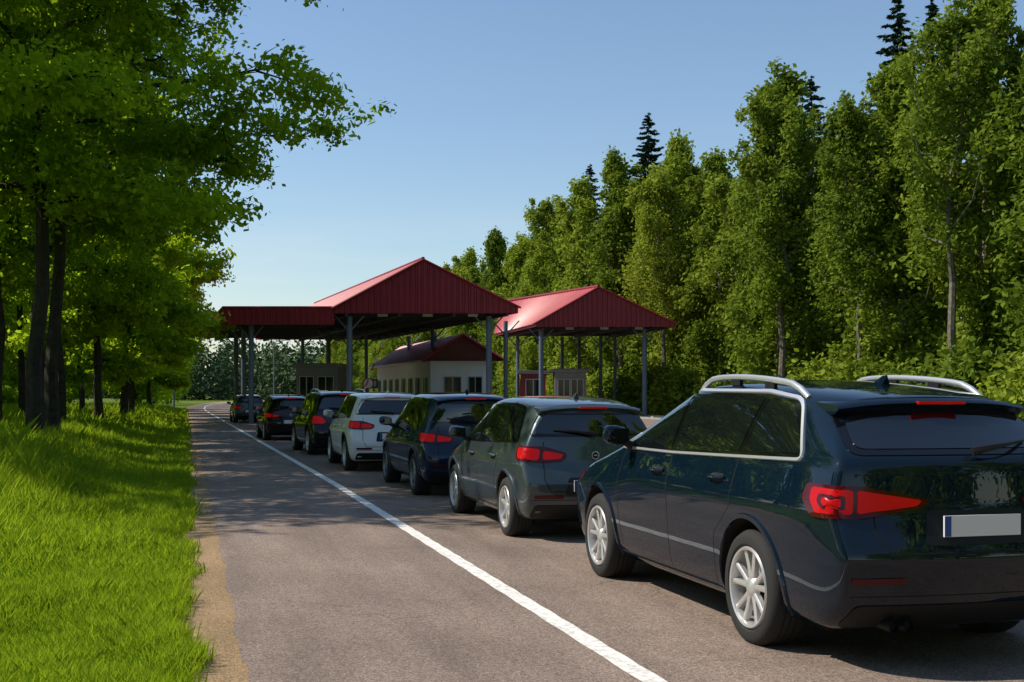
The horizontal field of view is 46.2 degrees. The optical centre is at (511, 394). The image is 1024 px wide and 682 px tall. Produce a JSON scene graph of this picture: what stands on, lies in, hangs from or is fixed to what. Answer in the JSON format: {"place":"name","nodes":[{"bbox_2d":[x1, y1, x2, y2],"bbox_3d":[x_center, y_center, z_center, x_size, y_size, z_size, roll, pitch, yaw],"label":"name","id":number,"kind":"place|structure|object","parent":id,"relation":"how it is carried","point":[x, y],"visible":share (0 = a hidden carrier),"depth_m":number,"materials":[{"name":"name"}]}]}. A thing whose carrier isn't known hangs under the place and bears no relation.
{"place":"outdoors","nodes":[
{"label":"outdoors","id":0,"kind":"place"},
{"bbox_2d":[0,400,216,681],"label":"grass","id":1,"kind":"structure","parent":0,"point":[109,504],"depth_m":10.71,"materials":[{"name":"green plant"}]},
{"bbox_2d":[165,401,248,681],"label":"sandy verge","id":2,"kind":"structure","parent":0,"point":[215,609],"depth_m":8.74,"materials":[{"name":"beige sand"}]},
{"bbox_2d":[8,395,641,637],"bbox_3d":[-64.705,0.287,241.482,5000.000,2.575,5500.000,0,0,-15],"label":"ground","id":3,"kind":"structure","parent":0,"point":[184,403],"depth_m":219.29,"materials":[{"name":"green plant"}]},
{"bbox_2d":[2,385,17,405],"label":"shrub","id":4,"kind":"object","parent":3,"relation":"on","point":[8,395],"visible":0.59,"depth_m":80.45,"materials":[{"name":"green plant"}]},
{"bbox_2d":[3,297,25,414],"bbox_3d":[-19.246,-6.559,46.021,7.151,16.257,5.937,0,0,29],"label":"deciduous tree","id":5,"kind":"object","parent":3,"relation":"on","point":[21,382],"visible":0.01,"depth_m":46.57,"materials":[{"name":"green plant"}]},
{"bbox_2d":[2,302,30,387],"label":"deciduous tree","id":6,"kind":"object","parent":3,"relation":"on","point":[12,327],"visible":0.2,"depth_m":86.33,"materials":[{"name":"green plant"}]},
{"bbox_2d":[3,306,73,390],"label":"deciduous tree","id":7,"kind":"object","parent":3,"relation":"on","point":[14,378],"visible":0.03,"depth_m":89.33,"materials":[{"name":"green plant"}]},
{"bbox_2d":[13,343,87,391],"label":"deciduous tree","id":8,"kind":"object","parent":3,"relation":"on","point":[69,385],"visible":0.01,"depth_m":103.20,"materials":[{"name":"green plant"}]},
{"bbox_2d":[0,3,103,421],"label":"deciduous tree","id":9,"kind":"object","parent":3,"relation":"on","point":[8,263],"visible":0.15,"depth_m":33.88,"materials":[{"name":"green plant"}]},
{"bbox_2d":[2,117,113,393],"bbox_3d":[-16.690,-5.494,41.371,5.104,13.976,6.147,0,0,24],"label":"deciduous tree","id":10,"kind":"object","parent":3,"relation":"on","point":[86,246],"visible":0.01,"depth_m":41.26,"materials":[{"name":"green plant"}]},
{"bbox_2d":[0,8,143,372],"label":"deciduous tree","id":11,"kind":"object","parent":3,"relation":"on","point":[72,258],"visible":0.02,"depth_m":34.39,"materials":[{"name":"green plant"}]},
{"bbox_2d":[63,345,92,402],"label":"deciduous tree","id":12,"kind":"object","parent":3,"relation":"on","point":[69,395],"visible":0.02,"depth_m":112.49,"materials":[{"name":"green plant"}]},
{"bbox_2d":[48,244,123,408],"bbox_3d":[-20.806,-6.411,56.994,6.934,15.764,5.757,0,0,27],"label":"deciduous tree","id":13,"kind":"object","parent":3,"relation":"on","point":[82,396],"depth_m":57.54,"materials":[{"name":"green plant"}]},
{"bbox_2d":[0,33,203,141],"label":"deciduous tree","id":14,"kind":"object","parent":3,"relation":"on","point":[55,77],"visible":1,"depth_m":21.59,"materials":[{"name":"green plant"}]},
{"bbox_2d":[0,9,218,419],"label":"deciduous tree","id":15,"kind":"object","parent":3,"relation":"on","point":[140,280],"visible":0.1,"depth_m":37.29,"materials":[{"name":"green plant"}]},
{"bbox_2d":[1,94,230,419],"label":"deciduous tree","id":16,"kind":"object","parent":3,"relation":"on","point":[113,366],"visible":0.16,"depth_m":45.22,"materials":[{"name":"green plant"}]},
{"bbox_2d":[30,266,210,406],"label":"deciduous tree","id":17,"kind":"object","parent":3,"relation":"on","point":[171,362],"visible":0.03,"depth_m":71.28,"materials":[{"name":"green plant"}]},
{"bbox_2d":[91,368,176,404],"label":"deciduous tree","id":18,"kind":"object","parent":3,"relation":"on","point":[140,389],"visible":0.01,"depth_m":105.97,"materials":[{"name":"green plant"}]},
{"bbox_2d":[109,370,167,403],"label":"deciduous tree","id":19,"kind":"object","parent":3,"relation":"on","point":[146,395],"depth_m":120.58,"materials":[{"name":"green plant"}]},
{"bbox_2d":[47,245,242,412],"bbox_3d":[-20.132,-5.844,63.128,9.866,14.687,9.618,0,0,-33],"label":"deciduous tree","id":20,"kind":"object","parent":3,"relation":"on","point":[210,276],"visible":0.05,"depth_m":62.34,"materials":[{"name":"green plant"}]},
{"bbox_2d":[87,240,210,389],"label":"deciduous tree","id":21,"kind":"object","parent":3,"relation":"on","point":[198,300],"visible":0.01,"depth_m":81.78,"materials":[{"name":"green plant"}]},
{"bbox_2d":[64,100,236,416],"bbox_3d":[-17.501,-5.954,53.277,9.618,14.687,9.866,0,0,-5],"label":"deciduous tree","id":22,"kind":"object","parent":3,"relation":"on","point":[142,338],"visible":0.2,"depth_m":52.39,"materials":[{"name":"green plant"}]},
{"bbox_2d":[120,371,181,405],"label":"deciduous tree","id":23,"kind":"object","parent":3,"relation":"on","point":[166,396],"visible":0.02,"depth_m":134.52,"materials":[{"name":"green plant"}]},
{"bbox_2d":[142,360,193,403],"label":"deciduous tree","id":24,"kind":"object","parent":3,"relation":"on","point":[177,371],"visible":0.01,"depth_m":147.59,"materials":[{"name":"green plant"}]},
{"bbox_2d":[158,354,196,403],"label":"deciduous tree","id":25,"kind":"object","parent":3,"relation":"on","point":[183,393],"visible":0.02,"depth_m":175.16,"materials":[{"name":"green plant"}]},
{"bbox_2d":[147,288,210,406],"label":"deciduous tree","id":26,"kind":"object","parent":3,"relation":"on","point":[173,381],"visible":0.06,"depth_m":93.82,"materials":[{"name":"green plant"}]},
{"bbox_2d":[0,0,358,432],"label":"deciduous tree","id":27,"kind":"object","parent":3,"relation":"on","point":[131,194],"visible":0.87,"depth_m":27.48,"materials":[{"name":"green plant"}]},
{"bbox_2d":[169,355,196,402],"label":"deciduous tree","id":28,"kind":"object","parent":3,"relation":"on","point":[179,396],"visible":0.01,"depth_m":188.11,"materials":[{"name":"green plant"}]},
{"bbox_2d":[0,0,396,430],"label":"deciduous tree","id":29,"kind":"object","parent":3,"relation":"on","point":[177,139],"visible":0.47,"depth_m":30.64,"materials":[{"name":"green plant"}]},
{"bbox_2d":[72,337,325,400],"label":"distant trees","id":30,"kind":"object","parent":3,"relation":"on","point":[219,372],"visible":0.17,"depth_m":305.34,"materials":[{"name":"green plant"}]},
{"bbox_2d":[273,340,289,394],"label":"street lamp","id":31,"kind":"object","parent":3,"relation":"on","point":[273,366],"visible":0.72,"depth_m":147.40,"materials":[{"name":"metal"}]},
{"bbox_2d":[323,340,354,379],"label":"deciduous tree","id":32,"kind":"object","parent":3,"relation":"on","point":[337,358],"visible":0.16,"depth_m":263.04,"materials":[{"name":"green plant"}]},
{"bbox_2d":[338,340,364,391],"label":"deciduous tree","id":33,"kind":"object","parent":3,"relation":"on","point":[356,353],"visible":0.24,"depth_m":244.53,"materials":[{"name":"green plant"}]},
{"bbox_2d":[354,344,389,391],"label":"deciduous tree","id":34,"kind":"object","parent":3,"relation":"on","point":[363,368],"visible":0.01,"depth_m":215.87,"materials":[{"name":"green plant"}]},
{"bbox_2d":[363,339,392,391],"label":"deciduous tree","id":35,"kind":"object","parent":3,"relation":"on","point":[372,354],"visible":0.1,"depth_m":207.28,"materials":[{"name":"green plant"}]},
{"bbox_2d":[375,337,403,360],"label":"deciduous tree","id":36,"kind":"object","parent":3,"relation":"on","point":[395,343],"visible":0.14,"depth_m":198.10,"materials":[{"name":"green plant"}]},
{"bbox_2d":[399,330,436,345],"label":"deciduous tree","id":37,"kind":"object","parent":3,"relation":"on","point":[423,337],"visible":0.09,"depth_m":179.98,"materials":[{"name":"green plant"}]},
{"bbox_2d":[430,261,452,338],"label":"deciduous tree","id":38,"kind":"object","parent":3,"relation":"on","point":[446,266],"visible":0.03,"depth_m":173.03,"materials":[{"name":"green plant"}]},
{"bbox_2d":[444,246,484,336],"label":"deciduous tree","id":39,"kind":"object","parent":3,"relation":"on","point":[467,260],"visible":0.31,"depth_m":154.62,"materials":[{"name":"green plant"}]},
{"bbox_2d":[440,265,496,374],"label":"deciduous tree","id":40,"kind":"object","parent":3,"relation":"on","point":[474,275],"visible":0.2,"depth_m":145.34,"materials":[{"name":"green plant"}]},
{"bbox_2d":[473,225,519,379],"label":"deciduous tree","id":41,"kind":"object","parent":3,"relation":"on","point":[496,247],"visible":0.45,"depth_m":136.48,"materials":[{"name":"green plant"}]},
{"bbox_2d":[492,374,515,395],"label":"shrub","id":42,"kind":"object","parent":3,"relation":"on","point":[496,386],"visible":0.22,"depth_m":120.93,"materials":[{"name":"green plant"}]},
{"bbox_2d":[482,231,529,383],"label":"deciduous tree","id":43,"kind":"object","parent":3,"relation":"on","point":[518,260],"visible":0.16,"depth_m":130.80,"materials":[{"name":"green plant"}]},
{"bbox_2d":[492,281,519,381],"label":"deciduous tree","id":44,"kind":"object","parent":3,"relation":"on","point":[510,358],"visible":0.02,"depth_m":153.72,"materials":[{"name":"green plant"}]},
{"bbox_2d":[498,379,515,397],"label":"shrub","id":45,"kind":"object","parent":3,"relation":"on","point":[509,393],"visible":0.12,"depth_m":116.85,"materials":[{"name":"green plant"}]},
{"bbox_2d":[497,227,549,369],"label":"deciduous tree","id":46,"kind":"object","parent":3,"relation":"on","point":[523,279],"depth_m":126.34,"materials":[{"name":"green plant"}]},
{"bbox_2d":[509,368,546,397],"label":"shrub","id":47,"kind":"object","parent":3,"relation":"on","point":[513,387],"visible":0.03,"depth_m":112.69,"materials":[{"name":"green plant"}]},
{"bbox_2d":[494,194,567,380],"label":"deciduous tree","id":48,"kind":"object","parent":3,"relation":"on","point":[546,217],"visible":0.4,"depth_m":114.70,"materials":[{"name":"green plant"}]},
{"bbox_2d":[546,378,552,394],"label":"shrub","id":49,"kind":"object","parent":3,"relation":"on","point":[549,389],"visible":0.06,"depth_m":99.50,"materials":[{"name":"green plant"}]},
{"bbox_2d":[531,216,601,380],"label":"deciduous tree","id":50,"kind":"object","parent":3,"relation":"on","point":[544,273],"visible":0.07,"depth_m":110.73,"materials":[{"name":"green plant"}]},
{"bbox_2d":[544,173,611,378],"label":"deciduous tree","id":51,"kind":"object","parent":3,"relation":"on","point":[583,205],"visible":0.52,"depth_m":104.83,"materials":[{"name":"green plant"}]},
{"bbox_2d":[584,164,603,224],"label":"spruce tree","id":52,"kind":"object","parent":3,"relation":"on","point":[589,172],"visible":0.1,"depth_m":124.15,"materials":[{"name":"green plant"}]},
{"bbox_2d":[586,367,609,396],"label":"shrub","id":53,"kind":"object","parent":3,"relation":"on","point":[591,383],"visible":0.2,"depth_m":90.99,"materials":[{"name":"green plant"}]},
{"bbox_2d":[568,221,653,380],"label":"deciduous tree","id":54,"kind":"object","parent":3,"relation":"on","point":[607,364],"visible":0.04,"depth_m":99.67,"materials":[{"name":"green plant"}]},
{"bbox_2d":[576,144,651,377],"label":"deciduous tree","id":55,"kind":"object","parent":3,"relation":"on","point":[609,239],"visible":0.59,"depth_m":94.69,"materials":[{"name":"green plant"}]},
{"bbox_2d":[589,364,641,413],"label":"shrub","id":56,"kind":"object","parent":3,"relation":"on","point":[622,380],"visible":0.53,"depth_m":86.56,"materials":[{"name":"green plant"}]},
{"bbox_2d":[610,112,663,370],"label":"spruce tree","id":57,"kind":"object","parent":3,"relation":"on","point":[648,149],"visible":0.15,"depth_m":100.22,"materials":[{"name":"green plant"}]},
{"bbox_2d":[620,356,691,414],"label":"shrub","id":58,"kind":"object","parent":3,"relation":"on","point":[637,384],"visible":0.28,"depth_m":82.86,"materials":[{"name":"green plant"}]},
{"bbox_2d":[618,165,697,411],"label":"birch tree","id":59,"kind":"object","parent":3,"relation":"on","point":[661,193],"visible":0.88,"depth_m":82.60,"materials":[{"name":"green plant"}]},
{"bbox_2d":[616,128,716,408],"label":"deciduous tree","id":60,"kind":"object","parent":3,"relation":"on","point":[677,167],"visible":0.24,"depth_m":85.03,"materials":[{"name":"green plant"}]},
{"bbox_2d":[635,361,708,415],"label":"shrub","id":61,"kind":"object","parent":3,"relation":"on","point":[676,389],"visible":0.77,"depth_m":78.61,"materials":[{"name":"green plant"}]},
{"bbox_2d":[610,161,734,378],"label":"deciduous tree","id":62,"kind":"object","parent":3,"relation":"on","point":[634,356],"visible":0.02,"depth_m":91.44,"materials":[{"name":"green plant"}]},
{"bbox_2d":[686,374,727,398],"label":"shrub","id":63,"kind":"object","parent":3,"relation":"on","point":[718,383],"visible":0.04,"depth_m":74.99,"materials":[{"name":"green plant"}]},
{"bbox_2d":[667,146,753,384],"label":"deciduous tree","id":64,"kind":"object","parent":3,"relation":"on","point":[704,345],"visible":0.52,"depth_m":80.47,"materials":[{"name":"green plant"}]},
{"bbox_2d":[693,148,827,383],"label":"deciduous tree","id":65,"kind":"object","parent":3,"relation":"on","point":[720,187],"visible":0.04,"depth_m":76.39,"materials":[{"name":"green plant"}]},
{"bbox_2d":[714,85,832,377],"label":"birch tree","id":66,"kind":"object","parent":3,"relation":"on","point":[770,117],"visible":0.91,"depth_m":66.58,"materials":[{"name":"green plant"}]},
{"bbox_2d":[706,56,845,381],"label":"deciduous tree","id":67,"kind":"object","parent":3,"relation":"on","point":[763,339],"visible":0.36,"depth_m":68.65,"materials":[{"name":"green plant"}]},
{"bbox_2d":[774,348,854,379],"bbox_3d":[16.102,-0.241,62.513,5.744,4.464,5.919,0,0,-19],"label":"shrub","id":68,"kind":"object","parent":3,"relation":"on","point":[813,372],"visible":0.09,"depth_m":62.02,"materials":[{"name":"green plant"}]},
{"bbox_2d":[786,76,845,353],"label":"spruce tree","id":69,"kind":"object","parent":3,"relation":"on","point":[811,96],"visible":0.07,"depth_m":73.07,"materials":[{"name":"green plant"}]},
{"bbox_2d":[787,167,845,366],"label":"deciduous tree","id":70,"kind":"object","parent":3,"relation":"on","point":[833,334],"depth_m":76.97,"materials":[{"name":"green plant"}]},
{"bbox_2d":[798,90,911,362],"bbox_3d":[17.008,-6.620,59.717,6.239,17.090,5.455,0,0,-38],"label":"birch tree","id":71,"kind":"object","parent":3,"relation":"on","point":[846,125],"visible":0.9,"depth_m":58.66,"materials":[{"name":"green plant"}]},
{"bbox_2d":[808,347,901,381],"bbox_3d":[16.547,-0.147,58.036,5.460,4.242,5.626,0,0,-25],"label":"shrub","id":72,"kind":"object","parent":3,"relation":"on","point":[857,370],"visible":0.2,"depth_m":57.46,"materials":[{"name":"green plant"}]},
{"bbox_2d":[803,115,926,362],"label":"deciduous tree","id":73,"kind":"object","parent":3,"relation":"on","point":[830,322],"visible":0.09,"depth_m":65.62,"materials":[{"name":"green plant"}]},
{"bbox_2d":[810,168,947,366],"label":"deciduous tree","id":74,"kind":"object","parent":3,"relation":"on","point":[844,328],"depth_m":72.28,"materials":[{"name":"green plant"}]},
{"bbox_2d":[861,0,940,367],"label":"spruce tree","id":75,"kind":"object","parent":3,"relation":"on","point":[897,38],"visible":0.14,"depth_m":65.66,"materials":[{"name":"green plant"}]},
{"bbox_2d":[811,52,991,375],"bbox_3d":[19.380,-7.640,59.844,8.598,19.063,9.412,0,0,-30],"label":"deciduous tree","id":76,"kind":"object","parent":3,"relation":"on","point":[893,331],"visible":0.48,"depth_m":58.76,"materials":[{"name":"green plant"}]},
{"bbox_2d":[878,357,931,382],"bbox_3d":[17.491,0.123,53.452,4.704,3.547,4.565,0,0,13],"label":"shrub","id":77,"kind":"object","parent":3,"relation":"on","point":[900,370],"visible":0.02,"depth_m":53.47,"materials":[{"name":"green plant"}]},
{"bbox_2d":[879,0,1023,368],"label":"birch tree","id":78,"kind":"object","parent":3,"relation":"on","point":[963,42],"visible":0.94,"depth_m":51.55,"materials":[{"name":"green plant"}]},
{"bbox_2d":[882,329,1023,399],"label":"shrub","id":79,"kind":"object","parent":3,"relation":"on","point":[968,365],"visible":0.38,"depth_m":48.69,"materials":[{"name":"green plant"}]},
{"bbox_2d":[907,0,1006,365],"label":"spruce tree","id":80,"kind":"object","parent":3,"relation":"on","point":[933,10],"visible":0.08,"depth_m":64.52,"materials":[{"name":"green plant"}]},
{"bbox_2d":[893,0,1023,376],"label":"deciduous tree","id":81,"kind":"object","parent":3,"relation":"on","point":[977,314],"visible":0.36,"depth_m":54.34,"materials":[{"name":"green plant"}]},
{"bbox_2d":[910,79,1023,366],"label":"deciduous tree","id":82,"kind":"object","parent":3,"relation":"on","point":[1000,85],"depth_m":65.53,"materials":[{"name":"green plant"}]},
{"bbox_2d":[960,341,1023,419],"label":"shrub","id":83,"kind":"object","parent":3,"relation":"on","point":[1013,392],"visible":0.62,"depth_m":44.81,"materials":[{"name":"green plant"}]},
{"bbox_2d":[972,51,1023,387],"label":"deciduous tree","id":84,"kind":"object","parent":3,"relation":"on","point":[1012,223],"visible":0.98,"depth_m":46.51,"materials":[{"name":"green plant"}]},
{"bbox_2d":[984,84,1023,380],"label":"deciduous tree","id":85,"kind":"object","parent":3,"relation":"on","point":[1012,260],"visible":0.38,"depth_m":50.24,"materials":[{"name":"green plant"}]},
{"bbox_2d":[96,0,1023,385],"label":"sky","id":86,"kind":"structure","parent":0,"point":[501,104],"materials":[{"name":"blue"}]},
{"bbox_2d":[190,400,1023,681],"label":"road","id":87,"kind":"structure","parent":0,"point":[326,581],"depth_m":8.42,"materials":[{"name":"grey asphalt"}]},
{"bbox_2d":[227,394,263,422],"bbox_3d":[-14.267,0.738,64.594,2.058,1.526,4.236,0,0,-17],"label":"hatchback car","id":88,"kind":"object","parent":87,"relation":"on","point":[239,408],"visible":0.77,"depth_m":62.72,"materials":[{"name":"grey paint"}]},
{"bbox_2d":[252,394,305,439],"bbox_3d":[-7.681,0.738,40.477,2.039,1.526,4.236,0,0,-17],"label":"hatchback car","id":89,"kind":"object","parent":87,"relation":"on","point":[275,416],"visible":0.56,"depth_m":38.59,"materials":[{"name":"black paint"}]},
{"bbox_2d":[207,306,359,422],"bbox_3d":[-14.324,-1.512,69.067,10.408,6.023,15.095,0,0,0],"label":"flat canopy","id":90,"kind":"object","parent":87,"relation":"on","point":[252,322],"visible":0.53,"depth_m":62.46,"materials":[{"name":"red metal"}]},
{"bbox_2d":[291,363,346,396],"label":"inspection booth","id":91,"kind":"object","parent":87,"relation":"on","point":[322,376],"visible":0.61,"depth_m":69.00,"materials":[{"name":"beige paint"}]},
{"bbox_2d":[289,389,364,454],"bbox_3d":[-4.692,0.678,31.296,2.112,1.647,4.515,0,0,-18],"label":"suv","id":92,"kind":"object","parent":87,"relation":"on","point":[311,423],"visible":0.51,"depth_m":29.41,"materials":[{"name":"black paint"}]},
{"bbox_2d":[362,378,373,391],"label":"traffic sign","id":93,"kind":"object","parent":87,"relation":"on","point":[370,384],"visible":0.62,"depth_m":65.94,"materials":[{"name":"metal"}]},
{"bbox_2d":[323,390,414,470],"bbox_3d":[-2.822,0.703,25.019,2.107,1.597,4.415,0,0,-15],"label":"crossover suv","id":94,"kind":"object","parent":87,"relation":"on","point":[357,431],"visible":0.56,"depth_m":23.05,"materials":[{"name":"white paint"}]},
{"bbox_2d":[364,339,383,389],"bbox_3d":[-7.670,-0.784,64.500,1.609,4.369,0.350,0,0,0],"label":"boom barrier","id":95,"kind":"object","parent":87,"relation":"on","point":[373,365],"visible":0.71,"depth_m":64.47,"materials":[{"name":"white"}]},
{"bbox_2d":[255,257,520,397],"bbox_3d":[-7.579,-2.768,77.171,13.479,8.545,35.244,0,0,-19],"label":"border canopy","id":96,"kind":"object","parent":87,"relation":"on","point":[422,294],"visible":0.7,"depth_m":61.89,"materials":[{"name":"red metal"}]},
{"bbox_2d":[204,403,666,681],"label":"lane marking","id":97,"kind":"object","parent":87,"relation":"on","point":[627,664],"visible":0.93,"depth_m":8.76,"materials":[{"name":"paint"}]},
{"bbox_2d":[368,333,503,394],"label":"customs office","id":98,"kind":"structure","parent":87,"relation":"on","point":[455,363],"depth_m":72.00,"materials":[{"name":"beige paint"}]},
{"bbox_2d":[379,389,505,494],"bbox_3d":[-1.072,0.710,19.380,2.019,1.582,4.415,0,0,-15],"label":"compact minivan","id":99,"kind":"object","parent":87,"relation":"on","point":[420,444],"visible":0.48,"depth_m":17.43,"materials":[{"name":"blue paint"}]},
{"bbox_2d":[254,414,663,421],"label":"concrete island","id":100,"kind":"structure","parent":87,"relation":"on","point":[658,416],"depth_m":75.11,"materials":[{"name":"grey concrete"}]},
{"bbox_2d":[517,370,548,396],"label":"inspection booth","id":101,"kind":"object","parent":100,"relation":"on","point":[529,382],"visible":0.58,"depth_m":81.95,"materials":[{"name":"red metal"}]},
{"bbox_2d":[549,369,589,395],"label":"inspection booth","id":102,"kind":"object","parent":100,"relation":"on","point":[569,382],"visible":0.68,"depth_m":80.95,"materials":[{"name":"beige glass"}]},
{"bbox_2d":[447,392,646,535],"bbox_3d":[0.323,0.740,14.174,2.000,1.522,4.294,0,0,-15],"label":"hatchback car","id":103,"kind":"object","parent":87,"relation":"on","point":[521,464],"visible":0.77,"depth_m":12.37,"materials":[{"name":"grey paint"}]},
{"bbox_2d":[494,285,677,416],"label":"border canopy","id":104,"kind":"object","parent":87,"relation":"on","point":[590,311],"visible":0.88,"depth_m":75.90,"materials":[{"name":"red metal"}]},
{"bbox_2d":[576,374,1023,645],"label":"station wagon","id":105,"kind":"object","parent":87,"relation":"on","point":[779,511],"visible":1,"depth_m":6.74,"materials":[{"name":"blue paint"}]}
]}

